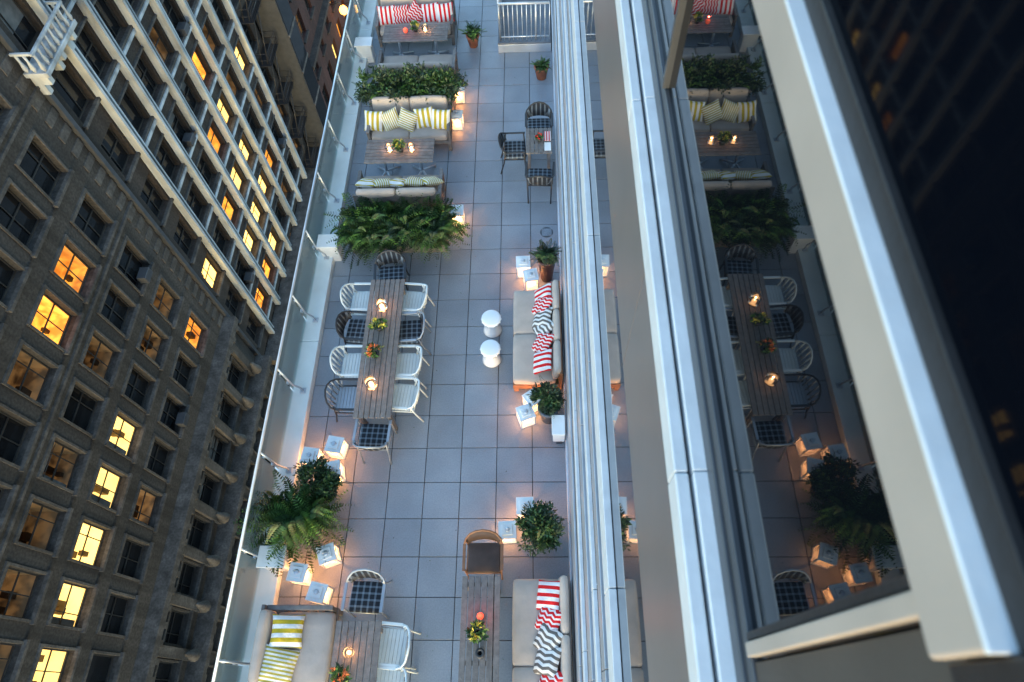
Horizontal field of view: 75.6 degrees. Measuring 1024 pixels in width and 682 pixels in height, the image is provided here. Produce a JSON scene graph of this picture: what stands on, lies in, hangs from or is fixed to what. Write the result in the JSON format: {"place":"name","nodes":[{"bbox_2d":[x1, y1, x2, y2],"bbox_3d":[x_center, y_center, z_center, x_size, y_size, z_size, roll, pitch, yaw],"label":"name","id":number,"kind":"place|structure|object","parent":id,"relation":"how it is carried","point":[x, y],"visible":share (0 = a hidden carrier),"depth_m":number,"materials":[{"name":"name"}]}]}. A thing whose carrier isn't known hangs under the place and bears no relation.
{"place":"outdoors","nodes":[
{"label":"outdoors","id":0,"kind":"place"},
{"bbox_2d":[277,0,572,681],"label":"terrace floor","id":1,"kind":"structure","parent":0,"point":[440,488],"depth_m":11.35,"materials":[{"name":"tile"}]},
{"bbox_2d":[256,545,294,570],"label":"parapet pier","id":2,"kind":"structure","parent":1,"relation":"on","point":[262,558],"depth_m":9.83,"materials":[{"name":"white paint"}]},
{"bbox_2d":[233,464,354,576],"bbox_3d":[-3.299,2.726,9.995,1.554,1.146,1.766,33,67,19],"label":"potted fern","id":3,"kind":"object","parent":1,"relation":"on","point":[291,517],"visible":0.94,"depth_m":9.86,"materials":[{"name":"green plant"}]},
{"bbox_2d":[248,604,342,681],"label":"outdoor sofa","id":4,"kind":"object","parent":1,"relation":"on","point":[313,662],"visible":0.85,"depth_m":9.23,"materials":[{"name":"beige fabric"}]},
{"bbox_2d":[258,644,300,681],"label":"striped pillow","id":5,"kind":"object","parent":4,"relation":"on","point":[278,664],"visible":1,"depth_m":8.99,"materials":[{"name":"fabric"}]},
{"bbox_2d":[269,614,305,648],"bbox_3d":[-3.154,4.073,9.255,0.447,0.171,0.447,10,59,-20],"label":"striped pillow","id":6,"kind":"object","parent":4,"relation":"on","point":[287,630],"visible":1,"depth_m":9.20,"materials":[{"name":"fabric"}]},
{"bbox_2d":[286,562,314,585],"bbox_3d":[-3.204,3.516,9.963,0.272,0.429,0.272,6,61,6],"label":"candle lantern","id":7,"kind":"object","parent":1,"relation":"on","point":[299,573],"visible":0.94,"depth_m":9.85,"materials":[{"name":"white paint"}]},
{"bbox_2d":[237,0,377,681],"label":"parapet curb","id":8,"kind":"structure","parent":1,"relation":"on","point":[268,587],"depth_m":12.08,"materials":[{"name":"concrete"}]},
{"bbox_2d":[211,0,369,681],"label":"glass railing","id":9,"kind":"object","parent":8,"relation":"on","point":[234,633],"visible":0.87,"depth_m":11.21,"materials":[{"name":"glass"}]},
{"bbox_2d":[299,447,324,464],"bbox_3d":[-3.290,1.925,10.849,0.272,0.429,0.272,6,61,6],"label":"candle lantern","id":10,"kind":"object","parent":1,"relation":"on","point":[311,453],"visible":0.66,"depth_m":10.73,"materials":[{"name":"white paint"}]},
{"bbox_2d":[292,453,342,500],"bbox_3d":[-3.022,2.200,10.371,0.748,0.978,0.779,-1,61,2],"label":"potted boxwood","id":11,"kind":"object","parent":1,"relation":"on","point":[322,470],"visible":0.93,"depth_m":10.16,"materials":[{"name":"plant"}]},
{"bbox_2d":[305,581,333,604],"bbox_3d":[-2.866,3.756,9.815,0.272,0.429,0.272,10,62,8],"label":"candle lantern","id":12,"kind":"object","parent":1,"relation":"on","point":[319,593],"visible":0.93,"depth_m":9.70,"materials":[{"name":"white paint"}]},
{"bbox_2d":[316,542,341,568],"bbox_3d":[-2.802,3.275,10.079,0.272,0.429,0.272,-18,62,-7],"label":"candle lantern","id":13,"kind":"object","parent":1,"relation":"on","point":[332,558],"visible":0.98,"depth_m":9.97,"materials":[{"name":"white paint"}]},
{"bbox_2d":[316,234,343,260],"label":"parapet pier","id":14,"kind":"structure","parent":1,"relation":"on","point":[329,248],"depth_m":12.71,"materials":[{"name":"white paint"}]},
{"bbox_2d":[325,459,345,481],"bbox_3d":[-2.892,2.121,10.723,0.272,0.429,0.272,-11,61,-4],"label":"candle lantern","id":15,"kind":"object","parent":1,"relation":"on","point":[335,464],"visible":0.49,"depth_m":10.65,"materials":[{"name":"white paint"}]},
{"bbox_2d":[324,435,348,459],"bbox_3d":[-2.909,1.754,10.927,0.272,0.429,0.272,8,62,7],"label":"candle lantern","id":16,"kind":"object","parent":1,"relation":"on","point":[335,446],"visible":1,"depth_m":10.83,"materials":[{"name":"white paint"}]},
{"bbox_2d":[324,378,371,423],"bbox_3d":[-2.767,0.993,11.120,0.580,0.825,0.594,0,61,3],"label":"patio chair","id":17,"kind":"object","parent":1,"relation":"on","point":[346,405],"visible":0.69,"depth_m":11.05,"materials":[{"name":"white metal"}]},
{"bbox_2d":[330,345,375,384],"bbox_3d":[-2.762,0.442,11.426,0.580,0.825,0.594,0,61,2],"label":"patio chair","id":18,"kind":"object","parent":1,"relation":"on","point":[346,372],"visible":0.61,"depth_m":11.36,"materials":[{"name":"metal"}]},
{"bbox_2d":[329,621,385,681],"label":"slatted dining table","id":19,"kind":"object","parent":1,"relation":"on","point":[350,630],"visible":0.93,"depth_m":8.95,"materials":[{"name":"grey wood"}]},
{"bbox_2d":[328,662,351,681],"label":"potted flowers","id":20,"kind":"object","parent":19,"relation":"on","point":[339,673],"visible":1,"depth_m":8.65,"materials":[{"name":"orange plant"}]},
{"bbox_2d":[335,310,379,351],"bbox_3d":[-2.756,-0.164,11.761,0.580,0.825,0.594,4,61,5],"label":"patio chair","id":21,"kind":"object","parent":1,"relation":"on","point":[355,332],"visible":0.68,"depth_m":11.66,"materials":[{"name":"black metal"}]},
{"bbox_2d":[340,283,374,318],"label":"patio chair","id":22,"kind":"object","parent":1,"relation":"on","point":[358,296],"visible":0.68,"depth_m":11.98,"materials":[{"name":"metal"}]},
{"bbox_2d":[354,37,375,62],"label":"parapet pier","id":23,"kind":"structure","parent":1,"relation":"on","point":[364,47],"depth_m":15.56,"materials":[{"name":"white paint"}]},
{"bbox_2d":[341,568,392,618],"bbox_3d":[-2.093,3.683,9.599,0.594,0.825,0.580,1,61,3],"label":"patio chair","id":24,"kind":"object","parent":1,"relation":"on","point":[367,597],"visible":1,"depth_m":9.49,"materials":[{"name":"grey metal"}]},
{"bbox_2d":[352,419,397,464],"bbox_3d":[-2.238,1.613,10.753,0.594,0.825,0.580,2,61,3],"label":"patio chair","id":25,"kind":"object","parent":1,"relation":"on","point":[374,437],"visible":1,"depth_m":10.69,"materials":[{"name":"grey metal"}]},
{"bbox_2d":[353,279,405,430],"bbox_3d":[-2.226,0.243,11.551,0.613,0.750,2.680,-1,61,2],"label":"slatted dining table","id":26,"kind":"object","parent":1,"relation":"on","point":[360,414],"visible":0.91,"depth_m":11.11,"materials":[{"name":"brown wood"}]},
{"bbox_2d":[364,342,383,357],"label":"potted flowers","id":27,"kind":"object","parent":26,"relation":"on","point":[372,352],"visible":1,"depth_m":10.95,"materials":[{"name":"orange plant"}]},
{"bbox_2d":[367,317,387,330],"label":"potted flowers","id":28,"kind":"object","parent":26,"relation":"on","point":[378,324],"visible":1,"depth_m":11.22,"materials":[{"name":"yellow plant"}]},
{"bbox_2d":[373,250,408,291],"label":"patio chair","id":29,"kind":"object","parent":1,"relation":"on","point":[388,257],"visible":0.77,"depth_m":12.24,"materials":[{"name":"fabric"}]},
{"bbox_2d":[371,621,420,670],"bbox_3d":[-1.645,4.288,9.243,0.580,0.825,0.594,3,61,4],"label":"patio chair","id":30,"kind":"object","parent":1,"relation":"on","point":[404,642],"visible":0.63,"depth_m":9.20,"materials":[{"name":"metal"}]},
{"bbox_2d":[376,663,417,681],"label":"patio chair","id":31,"kind":"object","parent":1,"relation":"on","point":[402,673],"visible":0.77,"depth_m":9.03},
{"bbox_2d":[323,186,472,270],"bbox_3d":[-2.195,-2.114,12.693,2.916,1.036,1.775,-1,61,2],"label":"fern planter","id":32,"kind":"object","parent":1,"relation":"on","point":[404,227],"visible":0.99,"depth_m":12.46,"materials":[{"name":"green plant"}]},
{"bbox_2d":[352,168,445,212],"bbox_3d":[-2.256,-3.048,13.340,1.730,0.815,0.816,-1,61,2],"label":"outdoor sofa","id":33,"kind":"object","parent":1,"relation":"on","point":[385,194],"visible":0.52,"depth_m":12.95,"materials":[{"name":"fabric"}]},
{"bbox_2d":[364,138,435,175],"bbox_3d":[-2.278,-3.682,13.749,1.400,0.723,0.695,-1,61,2],"label":"slatted lounge table","id":34,"kind":"object","parent":1,"relation":"on","point":[377,153],"visible":0.91,"depth_m":13.44,"materials":[{"name":"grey wood"}]},
{"bbox_2d":[386,376,427,421],"bbox_3d":[-1.775,0.967,11.091,0.580,0.825,0.594,4,61,5],"label":"patio chair","id":35,"kind":"object","parent":1,"relation":"on","point":[400,394],"visible":0.83,"depth_m":11.04,"materials":[{"name":"metal"}]},
{"bbox_2d":[390,345,429,388],"bbox_3d":[-1.771,0.440,11.383,0.580,0.825,0.594,0,61,3],"label":"patio chair","id":36,"kind":"object","parent":1,"relation":"on","point":[413,370],"visible":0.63,"depth_m":11.34,"materials":[{"name":"metal"}]},
{"bbox_2d":[366,95,453,150],"bbox_3d":[-2.191,-4.702,14.254,1.780,0.817,0.866,-1,61,2],"label":"outdoor sofa","id":37,"kind":"object","parent":1,"relation":"on","point":[440,136],"visible":0.5,"depth_m":14.10,"materials":[{"name":"fabric"}]},
{"bbox_2d":[364,110,382,131],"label":"striped pillow","id":38,"kind":"object","parent":37,"relation":"on","point":[373,119],"visible":0.96,"depth_m":14.00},
{"bbox_2d":[382,107,398,130],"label":"striped pillow","id":39,"kind":"object","parent":37,"relation":"on","point":[390,117],"visible":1,"depth_m":13.99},
{"bbox_2d":[398,107,417,131],"bbox_3d":[-2.229,-4.695,14.032,0.421,0.421,0.160,23,20,-2],"label":"striped pillow","id":40,"kind":"object","parent":37,"relation":"on","point":[407,120],"visible":1,"depth_m":13.97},
{"bbox_2d":[413,106,431,128],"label":"striped pillow","id":41,"kind":"object","parent":37,"relation":"on","point":[424,119],"visible":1,"depth_m":13.98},
{"bbox_2d":[431,109,450,128],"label":"striped pillow","id":42,"kind":"object","parent":37,"relation":"on","point":[440,119],"visible":0.98,"depth_m":13.94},
{"bbox_2d":[353,61,468,120],"bbox_3d":[-2.207,-5.438,14.447,2.550,1.194,1.129,-1,61,2],"label":"boxwood planter","id":43,"kind":"object","parent":1,"relation":"on","point":[436,82],"visible":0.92,"depth_m":14.17,"materials":[{"name":"green plant"}]},
{"bbox_2d":[398,311,430,354],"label":"patio chair","id":44,"kind":"object","parent":1,"relation":"on","point":[411,332],"visible":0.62,"depth_m":11.62,"materials":[{"name":"grey metal"}]},
{"bbox_2d":[382,24,448,55],"bbox_3d":[-2.219,-6.944,15.567,1.500,0.703,0.645,-1,61,2],"label":"slatted lounge table","id":45,"kind":"object","parent":1,"relation":"on","point":[435,33],"visible":0.88,"depth_m":15.27,"materials":[{"name":"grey wood"}]},
{"bbox_2d":[374,48,457,81],"bbox_3d":[-2.167,-6.268,15.121,1.780,0.816,0.865,-1,61,2],"label":"outdoor sofa","id":46,"kind":"object","parent":1,"relation":"on","point":[397,62],"visible":0.52,"depth_m":15.15,"materials":[{"name":"fabric"}]},
{"bbox_2d":[375,0,456,46],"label":"outdoor sofa","id":47,"kind":"object","parent":1,"relation":"on","point":[451,29],"visible":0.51,"depth_m":15.84,"materials":[{"name":"fabric"}]},
{"bbox_2d":[376,5,393,25],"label":"striped pillow","id":48,"kind":"object","parent":47,"relation":"on","point":[385,15],"visible":1,"depth_m":15.72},
{"bbox_2d":[392,4,410,23],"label":"striped pillow","id":49,"kind":"object","parent":47,"relation":"on","point":[400,14],"visible":1,"depth_m":15.72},
{"bbox_2d":[407,0,422,22],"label":"striped pillow","id":50,"kind":"object","parent":47,"relation":"on","point":[415,11],"visible":0.93,"depth_m":15.71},
{"bbox_2d":[420,2,437,21],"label":"striped pillow","id":51,"kind":"object","parent":47,"relation":"on","point":[430,13],"visible":1,"depth_m":15.70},
{"bbox_2d":[436,2,454,22],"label":"striped pillow","id":52,"kind":"object","parent":47,"relation":"on","point":[444,12],"visible":1,"depth_m":15.69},
{"bbox_2d":[397,282,434,326],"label":"patio chair","id":53,"kind":"object","parent":1,"relation":"on","point":[408,299],"visible":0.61,"depth_m":11.96,"materials":[{"name":"metal"}]},
{"bbox_2d":[451,110,463,130],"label":"candle lantern","id":54,"kind":"object","parent":1,"relation":"on","point":[457,115],"visible":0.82,"depth_m":14.48,"materials":[{"name":"glass"}]},
{"bbox_2d":[450,205,464,225],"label":"candle lantern","id":55,"kind":"object","parent":1,"relation":"on","point":[459,212],"visible":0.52,"depth_m":13.12,"materials":[{"name":"glass"}]},
{"bbox_2d":[458,20,486,47],"bbox_3d":[-0.896,-7.357,15.804,0.543,0.580,0.660,-33,65,-15],"label":"potted palm","id":56,"kind":"object","parent":1,"relation":"on","point":[472,33],"visible":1,"depth_m":15.71,"materials":[{"name":"plant"}]},
{"bbox_2d":[458,576,500,681],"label":"slatted dining table","id":57,"kind":"object","parent":1,"relation":"on","point":[494,597],"visible":1,"depth_m":9.01,"materials":[{"name":"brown wood"}]},
{"bbox_2d":[464,618,488,643],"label":"potted flowers","id":58,"kind":"object","parent":57,"relation":"on","point":[476,631],"visible":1,"depth_m":8.82,"materials":[{"name":"green plant"}]},
{"bbox_2d":[462,529,502,579],"bbox_3d":[-0.412,3.181,9.802,0.594,0.825,0.580,-1,61,2],"label":"wooden armchair","id":59,"kind":"object","parent":1,"relation":"on","point":[484,558],"visible":1,"depth_m":9.69,"materials":[{"name":"brown wood"}]},
{"bbox_2d":[480,339,500,367],"bbox_3d":[-0.368,0.229,11.641,0.376,0.463,0.364,-1,61,2],"label":"ceramic garden stool","id":60,"kind":"object","parent":1,"relation":"on","point":[490,349],"visible":1,"depth_m":11.47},
{"bbox_2d":[481,310,501,337],"bbox_3d":[-0.364,-0.305,11.936,0.376,0.463,0.364,-1,61,2],"label":"ceramic garden stool","id":61,"kind":"object","parent":1,"relation":"on","point":[491,320],"visible":1,"depth_m":11.77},
{"bbox_2d":[498,520,516,543],"bbox_3d":[-0.066,2.935,10.145,0.272,0.429,0.272,-3,61,1],"label":"candle lantern","id":62,"kind":"object","parent":1,"relation":"on","point":[507,531],"visible":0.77,"depth_m":10.03,"materials":[{"name":"white paint"}]},
{"bbox_2d":[498,132,526,173],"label":"patio chair","id":63,"kind":"object","parent":1,"relation":"on","point":[513,150],"visible":0.98,"depth_m":13.65,"materials":[{"name":"fabric"}]},
{"bbox_2d":[516,256,530,277],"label":"candle lantern","id":64,"kind":"object","parent":1,"relation":"on","point":[523,263],"visible":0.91,"depth_m":12.43,"materials":[{"name":"glass"}]},
{"bbox_2d":[497,0,550,52],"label":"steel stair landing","id":65,"kind":"object","parent":1,"relation":"on","point":[524,25],"visible":1,"depth_m":15.78,"materials":[{"name":"metal"}]},
{"bbox_2d":[516,497,533,519],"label":"candle lantern","id":66,"kind":"object","parent":1,"relation":"on","point":[520,501],"visible":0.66,"depth_m":10.20,"materials":[{"name":"white paint"}]},
{"bbox_2d":[515,403,535,428],"bbox_3d":[0.233,1.244,11.070,0.272,0.429,0.272,-18,62,-7],"label":"candle lantern","id":67,"kind":"object","parent":1,"relation":"on","point":[525,419],"visible":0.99,"depth_m":10.96,"materials":[{"name":"white paint"}]},
{"bbox_2d":[522,268,538,289],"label":"candle lantern","id":68,"kind":"object","parent":1,"relation":"on","point":[531,279],"visible":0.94,"depth_m":12.31,"materials":[{"name":"white paint"}]},
{"bbox_2d":[513,280,562,390],"bbox_3d":[0.437,-0.118,11.604,0.840,0.800,1.866,-1,61,2],"label":"outdoor daybed","id":69,"kind":"object","parent":1,"relation":"on","point":[524,339],"visible":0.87,"depth_m":11.38,"materials":[{"name":"beige fabric"}]},
{"bbox_2d":[533,348,551,373],"bbox_3d":[0.515,0.346,11.138,0.408,0.155,0.408,-18,60,41],"label":"striped pillow","id":70,"kind":"object","parent":69,"relation":"on","point":[542,361],"visible":1,"depth_m":11.06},
{"bbox_2d":[532,307,552,328],"bbox_3d":[0.532,-0.397,11.549,0.408,0.155,0.408,-9,59,47],"label":"striped pillow","id":71,"kind":"object","parent":69,"relation":"on","point":[543,317],"visible":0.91,"depth_m":11.46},
{"bbox_2d":[532,297,552,314],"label":"striped pillow","id":72,"kind":"object","parent":69,"relation":"on","point":[541,304],"visible":0.81,"depth_m":11.58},
{"bbox_2d":[532,333,553,351],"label":"striped pillow","id":73,"kind":"object","parent":69,"relation":"on","point":[542,342],"visible":0.94,"depth_m":11.22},
{"bbox_2d":[534,282,551,302],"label":"striped pillow","id":74,"kind":"object","parent":69,"relation":"on","point":[544,291],"visible":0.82,"depth_m":11.72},
{"bbox_2d":[533,320,553,334],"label":"striped pillow","id":75,"kind":"object","parent":69,"relation":"on","point":[547,327],"visible":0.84,"depth_m":11.34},
{"bbox_2d":[525,101,552,131],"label":"patio chair","id":76,"kind":"object","parent":1,"relation":"on","point":[537,108],"visible":0.77,"depth_m":13.97,"materials":[{"name":"fabric"}]},
{"bbox_2d":[526,128,551,168],"bbox_3d":[0.561,-3.899,13.730,0.528,0.740,0.700,-1,61,2],"label":"slatted cafe table","id":77,"kind":"object","parent":1,"relation":"on","point":[531,141],"visible":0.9,"depth_m":13.41,"materials":[{"name":"brown wood"}]},
{"bbox_2d":[525,161,554,203],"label":"patio chair","id":78,"kind":"object","parent":1,"relation":"on","point":[539,176],"visible":1,"depth_m":13.22,"materials":[{"name":"fabric"}]},
{"bbox_2d":[529,55,550,80],"bbox_3d":[0.693,-6.245,15.150,0.466,0.522,0.462,-17,62,-7],"label":"potted palm","id":79,"kind":"object","parent":1,"relation":"on","point":[541,67],"visible":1,"depth_m":15.08,"materials":[{"name":"plant"}]},
{"bbox_2d":[513,499,568,557],"bbox_3d":[0.461,2.815,9.857,0.873,1.008,0.860,-1,61,2],"label":"potted boxwood","id":80,"kind":"object","parent":1,"relation":"on","point":[541,525],"visible":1,"depth_m":9.67,"materials":[{"name":"plant"}]},
{"bbox_2d":[512,575,572,681],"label":"outdoor daybed","id":81,"kind":"object","parent":1,"relation":"on","point":[525,612],"visible":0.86,"depth_m":9.15,"materials":[{"name":"beige fabric"}]},
{"bbox_2d":[533,647,561,677],"bbox_3d":[0.480,4.326,8.932,0.417,0.158,0.417,-6,60,43],"label":"striped pillow","id":82,"kind":"object","parent":81,"relation":"on","point":[546,662],"visible":0.94,"depth_m":8.85,"materials":[{"name":"fabric"}]},
{"bbox_2d":[534,606,560,630],"bbox_3d":[0.513,3.888,9.173,0.417,0.160,0.417,14,78,47],"label":"striped pillow","id":83,"kind":"object","parent":81,"relation":"on","point":[550,618],"visible":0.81,"depth_m":9.11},
{"bbox_2d":[536,580,559,610],"bbox_3d":[0.517,3.599,9.333,0.417,0.158,0.417,-14,57,39],"label":"striped pillow","id":84,"kind":"object","parent":81,"relation":"on","point":[548,593],"visible":0.97,"depth_m":9.27,"materials":[{"name":"fabric"}]},
{"bbox_2d":[533,623,563,649],"bbox_3d":[0.492,4.107,9.053,0.417,0.158,0.417,23,87,46],"label":"striped pillow","id":85,"kind":"object","parent":81,"relation":"on","point":[547,638],"visible":0.86,"depth_m":8.99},
{"bbox_2d":[528,238,561,282],"bbox_3d":[0.629,-1.467,12.252,0.640,0.961,0.734,-1,61,2],"label":"tall planter","id":86,"kind":"object","parent":1,"relation":"on","point":[546,258],"visible":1,"depth_m":12.01,"materials":[{"name":"plant"}]},
{"bbox_2d":[526,376,565,423],"bbox_3d":[0.628,1.010,10.845,0.738,1.020,0.787,23,64,14],"label":"potted plant","id":87,"kind":"object","parent":1,"relation":"on","point":[550,403],"visible":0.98,"depth_m":10.63,"materials":[{"name":"plant"}]},
{"bbox_2d":[552,415,564,443],"bbox_3d":[0.750,1.490,10.784,0.210,0.650,0.340,-1,61,2],"label":"service cabinet","id":88,"kind":"object","parent":1,"relation":"on","point":[558,427],"visible":1,"depth_m":10.52,"materials":[{"name":"white paint"}]},
{"bbox_2d":[550,0,1023,681],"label":"hotel facade","id":89,"kind":"structure","parent":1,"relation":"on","point":[790,236],"depth_m":1.29,"materials":[{"name":"grey metal"}]},
{"bbox_2d":[662,0,1023,681],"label":"window frames","id":90,"kind":"structure","parent":89,"relation":"in","point":[960,537],"depth_m":0.87,"materials":[{"name":"metal"}]},
{"label":"ground","id":91,"kind":"structure","parent":0,"visible":0},
{"bbox_2d":[0,42,273,681],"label":"walls","id":92,"kind":"structure","parent":91,"relation":"on","point":[15,331],"depth_m":28.23,"materials":[{"name":"brown stone"}]},
{"bbox_2d":[0,92,268,681],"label":"trim","id":93,"kind":"structure","parent":92,"relation":"attached to","point":[56,203],"depth_m":27.90,"materials":[{"name":"stone"}]},
{"bbox_2d":[0,108,269,681],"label":"windows","id":94,"kind":"structure","parent":92,"relation":"attached to","point":[43,179],"depth_m":28.18,"materials":[{"name":"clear glass"}]},
{"bbox_2d":[0,104,270,681],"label":"window sashes","id":95,"kind":"object","parent":92,"relation":"attached to","point":[48,372],"depth_m":28.31,"materials":[{"name":"metal"}]},
{"bbox_2d":[0,52,271,681],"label":"cornices","id":96,"kind":"object","parent":92,"relation":"attached to","point":[165,597],"visible":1,"depth_m":35.56,"materials":[{"name":"stone"}]},
{"bbox_2d":[0,0,319,385],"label":"walls","id":97,"kind":"structure","parent":91,"relation":"on","point":[102,122],"depth_m":36.97,"materials":[{"name":"stone"}]},
{"bbox_2d":[0,27,273,375],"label":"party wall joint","id":98,"kind":"object","parent":97,"relation":"attached to","point":[52,99],"visible":0.33,"depth_m":30.30,"materials":[{"name":"concrete"}]},
{"bbox_2d":[0,0,300,345],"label":"window sashes","id":99,"kind":"object","parent":97,"relation":"attached to","point":[99,74],"depth_m":36.79,"materials":[{"name":"metal"}]},
{"bbox_2d":[0,0,307,354],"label":"windows","id":100,"kind":"structure","parent":97,"relation":"attached to","point":[17,20],"depth_m":34.39,"materials":[{"name":"brown"}]},
{"bbox_2d":[26,0,306,333],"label":"white piers","id":101,"kind":"structure","parent":97,"relation":"attached to","point":[88,74],"depth_m":37.85,"materials":[{"name":"stone"}]},
{"bbox_2d":[8,0,76,94],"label":"stone balcony","id":102,"kind":"structure","parent":101,"relation":"attached to","point":[47,54],"depth_m":25.02,"materials":[{"name":"stone"}]},
{"bbox_2d":[238,0,318,168],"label":"fire escape","id":103,"kind":"object","parent":101,"relation":"attached to","point":[249,12],"visible":0.93,"depth_m":47.95,"materials":[{"name":"black metal"}]},
{"bbox_2d":[56,0,303,369],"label":"trim","id":104,"kind":"structure","parent":97,"relation":"attached to","point":[105,82],"depth_m":38.90,"materials":[{"name":"stone"}]},
{"bbox_2d":[176,22,324,381],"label":"ledges","id":105,"kind":"object","parent":97,"relation":"attached to","point":[285,286],"visible":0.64,"depth_m":48.90,"materials":[{"name":"stone"}]},
{"bbox_2d":[255,0,332,147],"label":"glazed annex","id":106,"kind":"object","parent":91,"relation":"on","point":[277,17],"visible":0.38,"depth_m":48.80,"materials":[{"name":"glass"}]},
{"bbox_2d":[309,0,329,69],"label":"building mass","id":107,"kind":"object","parent":91,"relation":"on","point":[313,57],"visible":0.07,"depth_m":53.32,"materials":[{"name":"concrete"}]},
{"bbox_2d":[288,0,358,109],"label":"walls","id":108,"kind":"structure","parent":91,"relation":"on","point":[299,8],"depth_m":55.72,"materials":[{"name":"red brick"}]},
{"bbox_2d":[289,0,337,80],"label":"trim","id":109,"kind":"structure","parent":108,"relation":"attached to","point":[307,34],"depth_m":53.98,"materials":[{"name":"brown stone"}]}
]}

